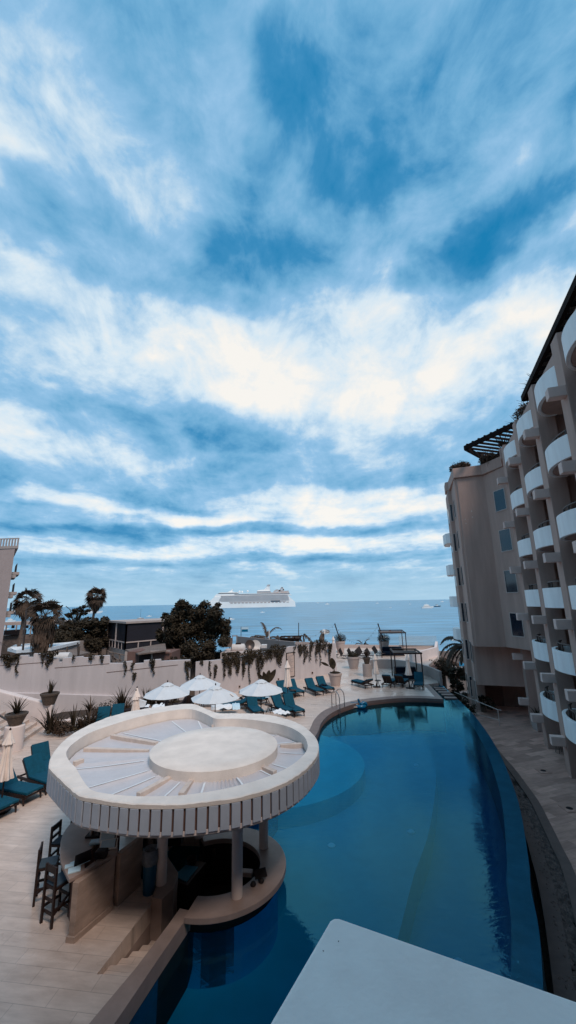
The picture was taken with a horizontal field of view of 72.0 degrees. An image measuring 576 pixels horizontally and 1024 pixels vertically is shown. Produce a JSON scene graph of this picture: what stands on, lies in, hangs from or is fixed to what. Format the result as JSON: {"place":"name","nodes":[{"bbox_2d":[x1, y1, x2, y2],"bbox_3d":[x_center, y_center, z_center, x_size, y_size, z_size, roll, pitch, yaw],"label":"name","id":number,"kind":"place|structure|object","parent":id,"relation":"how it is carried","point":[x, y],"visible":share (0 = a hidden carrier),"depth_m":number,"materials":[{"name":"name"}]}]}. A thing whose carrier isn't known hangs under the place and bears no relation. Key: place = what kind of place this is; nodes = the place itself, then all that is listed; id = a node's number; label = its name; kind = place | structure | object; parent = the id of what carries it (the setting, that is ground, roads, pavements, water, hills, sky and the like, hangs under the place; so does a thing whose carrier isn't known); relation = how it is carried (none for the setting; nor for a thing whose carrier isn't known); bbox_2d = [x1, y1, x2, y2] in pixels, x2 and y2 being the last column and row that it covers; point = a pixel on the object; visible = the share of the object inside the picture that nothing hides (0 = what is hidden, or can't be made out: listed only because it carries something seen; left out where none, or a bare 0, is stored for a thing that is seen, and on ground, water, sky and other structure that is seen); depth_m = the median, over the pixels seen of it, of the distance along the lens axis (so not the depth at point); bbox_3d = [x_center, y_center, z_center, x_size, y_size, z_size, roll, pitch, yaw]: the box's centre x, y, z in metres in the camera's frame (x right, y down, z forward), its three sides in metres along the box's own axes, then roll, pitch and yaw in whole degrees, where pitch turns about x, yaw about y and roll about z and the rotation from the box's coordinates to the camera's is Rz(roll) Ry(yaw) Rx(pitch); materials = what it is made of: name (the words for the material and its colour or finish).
{"place":"outdoors","nodes":[
{"label":"outdoors","id":0,"kind":"place"},
{"bbox_2d":[7,640,90,656],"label":"white roof house","id":1,"kind":"structure","parent":0,"point":[15,649],"depth_m":42.53,"materials":[{"name":"white paint"}]},
{"bbox_2d":[125,643,179,662],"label":"roofed shed","id":2,"kind":"structure","parent":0,"point":[142,654],"depth_m":36.95,"materials":[{"name":"paint"}]},
{"bbox_2d":[205,885,231,895],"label":"bar pit floor","id":3,"kind":"structure","parent":0,"point":[217,890],"depth_m":10.78,"materials":[{"name":"tile"}]},
{"bbox_2d":[104,885,155,973],"bbox_3d":[-2.997,9.367,8.842,1.632,1.008,3.420,-1,-13,0],"label":"bar stair","id":4,"kind":"object","parent":3,"relation":"on","point":[135,955],"visible":0.16,"depth_m":8.11,"materials":[{"name":"stone"}]},
{"bbox_2d":[149,857,177,942],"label":"bar plinth","id":5,"kind":"structure","parent":3,"relation":"on","point":[164,905],"depth_m":9.06,"materials":[{"name":"stone"}]},
{"bbox_2d":[177,861,205,911],"bbox_3d":[-2.557,9.707,10.124,0.506,0.880,0.923,-5,-13,17],"label":"work counter","id":6,"kind":"object","parent":3,"relation":"on","point":[191,889],"visible":0.61,"depth_m":9.92,"materials":[{"name":"brown wood"}]},
{"bbox_2d":[178,865,197,881],"bbox_3d":[-2.644,9.253,10.155,0.434,0.018,0.590,-5,-13,16],"label":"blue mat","id":7,"kind":"object","parent":6,"relation":"on","point":[185,873],"visible":0.86,"depth_m":10.16,"materials":[{"name":"blue fabric"}]},
{"bbox_2d":[0,648,438,1023],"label":"pool deck","id":8,"kind":"structure","parent":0,"point":[48,975],"depth_m":8.59,"materials":[{"name":"tile"}]},
{"bbox_2d":[0,728,14,814],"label":"closed parasol","id":9,"kind":"object","parent":8,"relation":"on","point":[6,769],"visible":0.95,"depth_m":13.46,"materials":[{"name":"beige fabric"}]},
{"bbox_2d":[0,794,18,812],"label":"sun lounger","id":10,"kind":"object","parent":8,"relation":"on","point":[6,801],"visible":0.99,"depth_m":13.01,"materials":[{"name":"teal fabric"}]},
{"bbox_2d":[2,723,25,752],"bbox_3d":[-13.135,10.826,18.977,0.840,1.150,0.840,-1,-13,0],"label":"white pedestal","id":11,"kind":"object","parent":8,"relation":"on","point":[18,732],"visible":0.69,"depth_m":18.77,"materials":[{"name":"paint"}]},
{"bbox_2d":[1,697,28,726],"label":"planter","id":12,"kind":"object","parent":11,"relation":"on","point":[16,716],"visible":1,"depth_m":19.04,"materials":[{"name":"ceramic"}]},
{"bbox_2d":[0,769,43,805],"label":"sun lounger","id":13,"kind":"object","parent":8,"relation":"on","point":[14,787],"visible":0.81,"depth_m":13.96,"materials":[{"name":"teal fabric"}]},
{"bbox_2d":[0,711,44,743],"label":"garden stair","id":14,"kind":"object","parent":8,"relation":"on","point":[32,729],"visible":0.34,"depth_m":21.23,"materials":[{"name":"stone"}]},
{"bbox_2d":[0,689,54,725],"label":"stair wall","id":15,"kind":"structure","parent":8,"relation":"on","point":[35,707],"depth_m":22.88,"materials":[{"name":"white paint"}]},
{"bbox_2d":[40,679,59,705],"bbox_3d":[-13.843,10.450,23.066,1.012,1.388,1.012,-1,-13,0],"label":"planter","id":16,"kind":"object","parent":15,"relation":"on","point":[49,697],"visible":1,"depth_m":22.78,"materials":[{"name":"ceramic"}]},
{"bbox_2d":[17,752,47,794],"bbox_3d":[-9.373,9.914,15.091,2.025,0.960,0.737,-8,-15,28],"label":"sun lounger","id":17,"kind":"object","parent":8,"relation":"on","point":[36,771],"visible":0.64,"depth_m":15.17,"materials":[{"name":"teal fabric"}]},
{"bbox_2d":[31,741,50,770],"bbox_3d":[-9.961,10.154,16.252,2.025,1.032,0.737,-11,-16,37],"label":"sun lounger","id":18,"kind":"object","parent":8,"relation":"on","point":[43,748],"visible":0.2,"depth_m":16.57,"materials":[{"name":"teal fabric"}]},
{"bbox_2d":[32,841,59,906],"bbox_3d":[-5.661,8.448,9.326,0.435,1.101,0.405,4,-14,-21],"label":"bar stool","id":19,"kind":"object","parent":8,"relation":"on","point":[42,862],"visible":0.81,"depth_m":9.24,"materials":[{"name":"brown wood"}]},
{"bbox_2d":[31,706,69,733],"bbox_3d":[-12.806,11.042,21.114,2.084,1.486,2.281,-1,-13,0],"label":"spiky plant","id":20,"kind":"object","parent":8,"relation":"on","point":[49,727],"visible":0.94,"depth_m":20.91,"materials":[{"name":"green plant"}]},
{"bbox_2d":[39,862,70,929],"bbox_3d":[-5.059,8.295,8.707,0.405,1.101,0.435,-8,-14,27],"label":"bar stool","id":21,"kind":"object","parent":8,"relation":"on","point":[57,881],"visible":0.84,"depth_m":8.61,"materials":[{"name":"brown wood"}]},
{"bbox_2d":[48,819,62,874],"bbox_3d":[-5.838,8.653,10.209,0.435,1.101,0.405,-2,-13,5],"label":"bar stool","id":22,"kind":"object","parent":8,"relation":"on","point":[56,842],"visible":0.41,"depth_m":10.18,"materials":[{"name":"brown wood"}]},
{"bbox_2d":[56,720,72,735],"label":"shrub","id":23,"kind":"object","parent":8,"relation":"on","point":[62,728],"visible":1,"depth_m":20.64,"materials":[{"name":"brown plant"}]},
{"bbox_2d":[48,704,96,731],"bbox_3d":[-11.399,11.011,21.320,2.457,1.524,2.129,10,-17,-40],"label":"spiky plant","id":24,"kind":"object","parent":8,"relation":"on","point":[73,720],"visible":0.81,"depth_m":21.23,"materials":[{"name":"green plant"}]},
{"bbox_2d":[60,822,142,943],"bbox_3d":[-4.435,8.508,9.650,2.123,1.080,2.790,8,-16,-35],"label":"bar counter","id":25,"kind":"object","parent":8,"relation":"on","point":[92,898],"visible":0.77,"depth_m":8.85,"materials":[{"name":"stone"}]},
{"bbox_2d":[70,849,91,866],"bbox_3d":[-4.597,7.639,8.798,0.270,0.240,0.340,-13,-18,43],"label":"laptop","id":26,"kind":"object","parent":25,"relation":"on","point":[82,858],"visible":1,"depth_m":8.72,"materials":[{"name":"black plastic"}]},
{"bbox_2d":[99,838,117,849],"bbox_3d":[-4.212,7.809,9.306,0.380,0.121,0.226,2,-13,-15],"label":"menu board","id":27,"kind":"object","parent":25,"relation":"on","point":[110,844],"visible":0.86,"depth_m":9.30,"materials":[{"name":"grey paper"}]},
{"bbox_2d":[96,706,110,721],"bbox_3d":[-10.291,11.451,21.905,0.737,1.032,2.025,2,-13,-15],"label":"sun lounger","id":28,"kind":"object","parent":8,"relation":"on","point":[103,712],"visible":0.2,"depth_m":22.38,"materials":[{"name":"teal fabric"}]},
{"bbox_2d":[54,700,182,722],"bbox_3d":[-9.720,12.693,25.327,11.714,0.140,3.078,4,-14,-23],"label":"planting bed","id":29,"kind":"object","parent":8,"relation":"on","point":[68,715],"visible":0.07,"depth_m":24.68,"materials":[{"name":"green plant"}]},
{"bbox_2d":[106,686,133,704],"bbox_3d":[-10.304,11.877,25.243,2.439,1.576,2.401,2,-13,-14],"label":"spiky plant","id":30,"kind":"object","parent":29,"relation":"on","point":[121,699],"visible":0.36,"depth_m":25.16,"materials":[{"name":"green plant"}]},
{"bbox_2d":[142,844,158,896],"bbox_3d":[-3.285,8.527,9.433,0.395,0.900,0.387,-1,-13,0],"label":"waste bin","id":31,"kind":"object","parent":8,"relation":"on","point":[150,855],"visible":1,"depth_m":9.33,"materials":[{"name":"plastic"}]},
{"bbox_2d":[143,680,189,705],"bbox_3d":[-6.373,10.255,20.782,2.294,2.700,2.294,1,-13,-11],"label":"open parasol","id":32,"kind":"object","parent":8,"relation":"on","point":[167,691],"visible":0.88,"depth_m":20.45,"materials":[{"name":"white fabric"}]},
{"bbox_2d":[0,643,336,713],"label":"boundary wall","id":33,"kind":"structure","parent":8,"relation":"on","point":[77,680],"depth_m":26.70,"materials":[{"name":"white paint"}]},
{"bbox_2d":[0,653,19,674],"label":"trailing vine","id":34,"kind":"object","parent":33,"relation":"attached to","point":[10,658],"visible":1,"depth_m":24.88,"materials":[{"name":"green plant"}]},
{"bbox_2d":[38,650,58,668],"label":"trailing vine","id":35,"kind":"object","parent":33,"relation":"attached to","point":[51,654],"visible":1,"depth_m":25.58,"materials":[{"name":"green plant"}]},
{"bbox_2d":[184,660,217,679],"bbox_3d":[-6.245,11.429,28.735,2.599,1.459,0.384,8,-16,-34],"label":"trailing vine","id":36,"kind":"object","parent":33,"relation":"attached to","point":[187,664],"visible":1,"depth_m":28.69,"materials":[{"name":"green plant"}]},
{"bbox_2d":[221,651,244,677],"bbox_3d":[-4.211,11.640,30.476,2.265,1.832,0.286,10,-17,-41],"label":"trailing vine","id":37,"kind":"object","parent":33,"relation":"attached to","point":[233,655],"visible":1,"depth_m":30.47,"materials":[{"name":"green plant"}]},
{"bbox_2d":[242,649,256,682],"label":"trailing vine","id":38,"kind":"object","parent":33,"relation":"attached to","point":[250,659],"visible":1,"depth_m":31.47,"materials":[{"name":"green plant"}]},
{"bbox_2d":[255,644,285,677],"bbox_3d":[-1.413,12.307,32.918,3.625,2.529,0.289,10,-17,-41],"label":"trailing vine","id":39,"kind":"object","parent":33,"relation":"attached to","point":[279,651],"visible":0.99,"depth_m":32.94,"materials":[{"name":"green plant"}]},
{"bbox_2d":[286,652,294,676],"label":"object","id":40,"kind":"object","parent":33,"relation":"attached to","point":[290,656],"visible":0.74,"depth_m":34.40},
{"bbox_2d":[46,704,319,899],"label":"bar pavilion","id":41,"kind":"structure","parent":8,"relation":"on","point":[162,775],"depth_m":9.68,"materials":[{"name":"beige paint"}]},
{"bbox_2d":[180,673,220,705],"bbox_3d":[-5.088,10.684,22.775,2.294,2.700,2.294,-1,-13,-3],"label":"open parasol","id":42,"kind":"object","parent":8,"relation":"on","point":[200,682],"visible":0.85,"depth_m":22.44,"materials":[{"name":"white fabric"}]},
{"bbox_2d":[191,683,239,711],"bbox_3d":[-3.634,9.964,19.747,2.294,2.700,2.294,3,-14,-20],"label":"open parasol","id":43,"kind":"object","parent":8,"relation":"on","point":[215,694],"visible":0.83,"depth_m":19.41,"materials":[{"name":"white fabric"}]},
{"bbox_2d":[244,696,263,713],"bbox_3d":[-2.089,11.851,24.380,0.737,1.032,2.025,4,-14,-20],"label":"sun lounger","id":44,"kind":"object","parent":8,"relation":"on","point":[252,706],"visible":0.8,"depth_m":24.56,"materials":[{"name":"teal fabric"}]},
{"bbox_2d":[239,677,282,713],"bbox_3d":[-1.435,10.230,21.105,2.294,2.700,2.294,0,-13,-6],"label":"open parasol","id":45,"kind":"object","parent":8,"relation":"on","point":[261,687],"visible":0.89,"depth_m":20.76,"materials":[{"name":"white fabric"}]},
{"bbox_2d":[269,694,295,716],"bbox_3d":[-0.356,11.852,24.377,0.737,0.960,2.025,7,-15,-33],"label":"sun lounger","id":46,"kind":"object","parent":8,"relation":"on","point":[277,701],"visible":0.67,"depth_m":24.61,"materials":[{"name":"teal fabric"}]},
{"bbox_2d":[237,636,329,650],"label":"long grey wall","id":47,"kind":"structure","parent":8,"relation":"on","point":[268,642],"depth_m":49.47,"materials":[{"name":"grey concrete"}]},
{"bbox_2d":[283,659,291,692],"bbox_3d":[-0.026,11.484,26.962,0.660,2.805,0.660,-3,-13,10],"label":"closed parasol","id":48,"kind":"object","parent":8,"relation":"on","point":[287,682],"visible":0.91,"depth_m":26.91,"materials":[{"name":"beige fabric"}]},
{"bbox_2d":[282,693,304,717],"bbox_3d":[0.269,11.786,24.302,0.737,1.032,2.025,5,-14,-25],"label":"sun lounger","id":49,"kind":"object","parent":8,"relation":"on","point":[288,698],"visible":0.82,"depth_m":24.53,"materials":[{"name":"teal fabric"}]},
{"bbox_2d":[303,678,323,695],"bbox_3d":[1.888,12.964,29.450,0.737,0.960,2.025,5,-14,-24],"label":"sun lounger","id":50,"kind":"object","parent":8,"relation":"on","point":[310,684],"visible":1,"depth_m":29.64,"materials":[{"name":"teal fabric"}]},
{"bbox_2d":[321,658,341,685],"bbox_3d":[3.655,12.986,32.295,1.523,2.104,1.144,-9,-15,31],"label":"planter","id":51,"kind":"object","parent":8,"relation":"on","point":[335,677],"visible":1,"depth_m":31.85,"materials":[{"name":"ceramic"}]},
{"bbox_2d":[334,633,346,652],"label":"planter","id":52,"kind":"object","parent":8,"relation":"on","point":[340,644],"visible":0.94,"depth_m":52.23,"materials":[{"name":"ceramic"}]},
{"bbox_2d":[346,651,359,668],"bbox_3d":[6.589,14.884,39.978,1.364,1.708,1.364,-1,-13,0],"label":"planter","id":53,"kind":"object","parent":8,"relation":"on","point":[352,657],"visible":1,"depth_m":39.53,"materials":[{"name":"ceramic"}]},
{"bbox_2d":[344,645,438,648],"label":"sea parapet","id":54,"kind":"structure","parent":8,"relation":"on","point":[377,646],"depth_m":56.42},
{"bbox_2d":[378,630,406,655],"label":"cabana","id":55,"kind":"object","parent":8,"relation":"on","point":[385,651],"visible":0.73,"depth_m":48.71,"materials":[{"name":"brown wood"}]},
{"bbox_2d":[369,659,442,685],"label":"curved terrace wall","id":56,"kind":"structure","parent":8,"relation":"on","point":[432,673],"depth_m":36.64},
{"bbox_2d":[389,648,423,680],"bbox_3d":[10.217,13.197,34.279,2.350,2.320,3.100,-3,-13,8],"label":"cabana","id":57,"kind":"object","parent":8,"relation":"on","point":[399,670],"visible":0.77,"depth_m":34.89,"materials":[{"name":"brown wood"}]},
{"bbox_2d":[413,672,423,689],"bbox_3d":[10.125,13.057,30.744,0.737,1.032,2.025,-6,-14,19],"label":"sun lounger","id":58,"kind":"object","parent":8,"relation":"on","point":[418,678],"visible":0.95,"depth_m":31.01,"materials":[{"name":"teal wood"}]},
{"bbox_2d":[409,641,438,661],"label":"terrace side wall","id":59,"kind":"structure","parent":8,"relation":"on","point":[432,652],"depth_m":45.17,"materials":[{"name":"white paint"}]},
{"bbox_2d":[3,599,461,651],"bbox_3d":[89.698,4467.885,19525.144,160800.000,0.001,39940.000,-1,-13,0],"label":"sea","id":60,"kind":"structure","parent":0,"point":[354,621],"depth_m":341.75,"materials":[{"name":"liquid"}]},
{"bbox_2d":[209,585,295,607],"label":"cruise ship","id":61,"kind":"object","parent":60,"relation":"on","point":[266,597],"visible":1,"depth_m":1351.03},
{"bbox_2d":[0,0,575,607],"label":"sky","id":62,"kind":"structure","parent":0,"point":[269,269],"materials":[{"name":"blue"}]},
{"bbox_2d":[167,734,437,1023],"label":"pool shallow floor","id":63,"kind":"structure","parent":0,"point":[370,870],"depth_m":11.81,"materials":[{"name":"tile"}]},
{"bbox_2d":[278,735,364,829],"bbox_3d":[-1.029,11.928,18.423,9.077,0.620,9.078,-1,-13,0],"label":"pool ledge","id":64,"kind":"object","parent":63,"relation":"on","point":[338,786],"visible":0.35,"depth_m":15.89,"materials":[{"name":"tile"}]},
{"bbox_2d":[190,657,466,696],"bbox_3d":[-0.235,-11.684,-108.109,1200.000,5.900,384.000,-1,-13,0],"label":"ground","id":65,"kind":"structure","parent":0,"point":[464,685],"depth_m":45.50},
{"bbox_2d":[0,538,19,654],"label":"apartment block","id":66,"kind":"structure","parent":65,"relation":"on","point":[7,555],"depth_m":43.89,"materials":[{"name":"white paint"}]},
{"bbox_2d":[9,588,44,646],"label":"fan palm","id":67,"kind":"object","parent":65,"relation":"on","point":[22,606],"visible":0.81,"depth_m":44.39,"materials":[{"name":"green plant"}]},
{"bbox_2d":[24,599,63,652],"bbox_3d":[-24.809,14.106,40.041,3.949,10.481,3.842,-1,-13,0],"label":"fan palm","id":68,"kind":"object","parent":65,"relation":"on","point":[44,628],"visible":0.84,"depth_m":39.94,"materials":[{"name":"brown plant"}]},
{"bbox_2d":[1,620,106,656],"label":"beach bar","id":69,"kind":"object","parent":65,"relation":"on","point":[10,634],"visible":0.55,"depth_m":59.36,"materials":[{"name":"grey"}]},
{"bbox_2d":[52,627,87,642],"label":"hedge tree","id":70,"kind":"object","parent":65,"relation":"on","point":[63,636],"visible":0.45,"depth_m":45.65,"materials":[{"name":"green plant"}]},
{"bbox_2d":[57,604,92,623],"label":"layered tree","id":71,"kind":"object","parent":65,"relation":"on","point":[80,609],"visible":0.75,"depth_m":50.28,"materials":[{"name":"green plant"}]},
{"bbox_2d":[55,618,107,653],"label":"hedge tree","id":72,"kind":"object","parent":65,"relation":"on","point":[92,631],"visible":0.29,"depth_m":47.44,"materials":[{"name":"green plant"}]},
{"bbox_2d":[84,586,106,656],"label":"fan palm","id":73,"kind":"object","parent":65,"relation":"on","point":[95,604],"visible":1,"depth_m":58.15,"materials":[{"name":"green plant"}]},
{"bbox_2d":[84,616,109,654],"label":"hedge tree","id":74,"kind":"object","parent":65,"relation":"on","point":[103,622],"visible":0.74,"depth_m":48.29,"materials":[{"name":"green plant"}]},
{"bbox_2d":[106,618,164,662],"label":"structure","id":75,"kind":"object","parent":65,"relation":"on","point":[135,637],"visible":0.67,"depth_m":46.28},
{"bbox_2d":[155,599,231,695],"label":"leafy tree","id":76,"kind":"object","parent":65,"relation":"on","point":[185,625],"visible":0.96,"depth_m":42.00,"materials":[{"name":"green plant"}]},
{"bbox_2d":[429,657,457,688],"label":"shrub","id":77,"kind":"object","parent":65,"relation":"on","point":[441,661],"visible":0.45,"depth_m":42.42,"materials":[{"name":"green plant"}]},
{"bbox_2d":[443,309,575,778],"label":"hotel building","id":78,"kind":"structure","parent":65,"relation":"on","point":[509,538],"depth_m":23.33,"materials":[{"name":"brown paint"}]},
{"bbox_2d":[463,422,512,463],"bbox_3d":[15.928,-4.444,28.846,3.977,2.070,7.290,3,-14,-19],"label":"roof pergola","id":79,"kind":"object","parent":78,"relation":"on","point":[469,448],"visible":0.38,"depth_m":29.36,"materials":[{"name":"brown wood"}]},
{"bbox_2d":[477,451,498,465],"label":"roof plant","id":80,"kind":"object","parent":78,"relation":"on","point":[488,457],"visible":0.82,"depth_m":30.26,"materials":[{"name":"green plant"}]},
{"bbox_2d":[493,488,506,511],"bbox_3d":[15.534,-0.869,29.029,0.080,1.590,1.120,2,-13,-12],"label":"window","id":81,"kind":"structure","parent":78,"relation":"in","point":[499,495],"depth_m":28.99,"materials":[{"name":"blue glass"}]},
{"bbox_2d":[498,528,512,551],"bbox_3d":[15.592,2.017,28.372,0.080,1.590,1.120,2,-13,-12],"label":"window","id":82,"kind":"structure","parent":78,"relation":"in","point":[505,537],"depth_m":28.36,"materials":[{"name":"blue glass"}]},
{"bbox_2d":[503,570,518,592],"bbox_3d":[15.635,4.863,27.787,0.080,1.590,1.120,2,-13,-12],"label":"window","id":83,"kind":"structure","parent":78,"relation":"in","point":[511,584],"depth_m":27.80,"materials":[{"name":"blue glass"}]},
{"bbox_2d":[509,613,524,637],"bbox_3d":[15.688,7.730,27.154,0.080,1.590,1.120,2,-13,-12],"label":"window","id":84,"kind":"structure","parent":78,"relation":"in","point":[517,628],"depth_m":27.18,"materials":[{"name":"blue glass"}]},
{"bbox_2d":[521,275,575,401],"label":"roof pergola","id":85,"kind":"object","parent":78,"relation":"on","point":[567,310],"visible":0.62,"depth_m":17.43,"materials":[{"name":"brown wood"}]},
{"bbox_2d":[129,696,546,1023],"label":"pool water","id":86,"kind":"structure","parent":0,"point":[255,937],"depth_m":8.70,"materials":[{"name":"blue liquid"}]},
{"bbox_2d":[374,718,510,978],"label":"pool floor","id":87,"kind":"structure","parent":0,"point":[463,911],"depth_m":12.81,"materials":[{"name":"tile"}]},
{"bbox_2d":[89,909,189,1023],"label":"pool parapet","id":88,"kind":"structure","parent":87,"relation":"on","point":[164,962],"depth_m":7.53,"materials":[{"name":"stone"}]},
{"bbox_2d":[184,828,285,987],"bbox_3d":[-1.221,10.005,9.910,2.372,2.150,3.538,1,-13,-8],"label":"swim up counter","id":89,"kind":"object","parent":87,"relation":"on","point":[212,921],"visible":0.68,"depth_m":8.89,"materials":[{"name":"stone"}]},
{"bbox_2d":[248,700,446,837],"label":"pool side wall","id":90,"kind":"structure","parent":87,"relation":"on","point":[402,715],"depth_m":26.76,"materials":[{"name":"tile"}]},
{"bbox_2d":[309,684,443,737],"bbox_3d":[3.651,11.881,22.432,5.144,0.152,24.054,-11,-16,37],"label":"pool coping","id":91,"kind":"object","parent":90,"relation":"on","point":[321,718],"visible":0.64,"depth_m":26.65,"materials":[{"name":"concrete"}]},
{"bbox_2d":[451,691,575,873],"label":"walkway","id":92,"kind":"structure","parent":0,"point":[519,743],"depth_m":20.66,"materials":[{"name":"beige stone"}]},
{"bbox_2d":[439,636,463,667],"bbox_3d":[16.436,14.952,38.470,2.942,5.548,4.845,-7,-14,25],"label":"coconut palm","id":93,"kind":"object","parent":92,"relation":"on","point":[453,652],"visible":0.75,"depth_m":37.82,"materials":[{"name":"green plant"}]},
{"bbox_2d":[478,694,495,712],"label":"shrub","id":94,"kind":"object","parent":92,"relation":"on","point":[483,706],"visible":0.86,"depth_m":30.02,"materials":[{"name":"green plant"}]},
{"bbox_2d":[496,747,575,923],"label":"gravel kerb","id":95,"kind":"structure","parent":92,"relation":"on","point":[569,874],"depth_m":14.20,"materials":[{"name":"stone"}]},
{"bbox_2d":[529,865,553,993],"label":"trough floor","id":96,"kind":"structure","parent":0,"point":[546,963],"depth_m":10.95,"materials":[{"name":"soil"}]},
{"bbox_2d":[447,667,467,699],"bbox_3d":[14.917,15.698,35.356,1.867,3.739,3.456,-1,-13,0],"label":"shrub","id":97,"kind":"object","parent":96,"relation":"on","point":[453,681],"visible":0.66,"depth_m":34.85,"materials":[{"name":"green plant"}]},
{"bbox_2d":[453,692,476,714],"bbox_3d":[13.714,15.308,30.759,1.565,1.981,3.480,-1,-13,0],"label":"shrub","id":98,"kind":"object","parent":96,"relation":"on","point":[471,707],"visible":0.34,"depth_m":30.92,"materials":[{"name":"green plant"}]},
{"bbox_2d":[439,686,546,991],"bbox_3d":[7.404,11.991,16.400,3.322,2.628,36.570,-6,-14,20],"label":"pool infinity edge","id":99,"kind":"object","parent":96,"relation":"on","point":[526,949],"visible":0.64,"depth_m":11.10,"materials":[{"name":"tile"}]},
{"bbox_2d":[444,697,457,715],"bbox_3d":[11.505,13.679,27.872,0.840,1.200,0.480,-3,-13,8],"label":"stepping stone","id":100,"kind":"object","parent":99,"relation":"on","point":[447,703],"visible":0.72,"depth_m":27.73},
{"bbox_2d":[506,768,575,1001],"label":"trough wall","id":101,"kind":"structure","parent":96,"relation":"on","point":[560,966],"depth_m":10.79,"materials":[{"name":"tile"}]},
{"bbox_2d":[507,769,575,991],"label":"gravel","id":102,"kind":"structure","parent":101,"relation":"in","point":[562,893],"depth_m":12.01,"materials":[{"name":"grey gravel"}]},
{"bbox_3d":[-6.514,-0.649,-1.617,31.000,20.000,14.500,-1,-13,0],"label":"near hotel wing","id":103,"kind":"object","parent":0,"visible":0},
{"bbox_2d":[271,919,575,1023],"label":"parapet cap","id":104,"kind":"object","parent":103,"relation":"on","point":[355,974],"visible":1,"depth_m":1.35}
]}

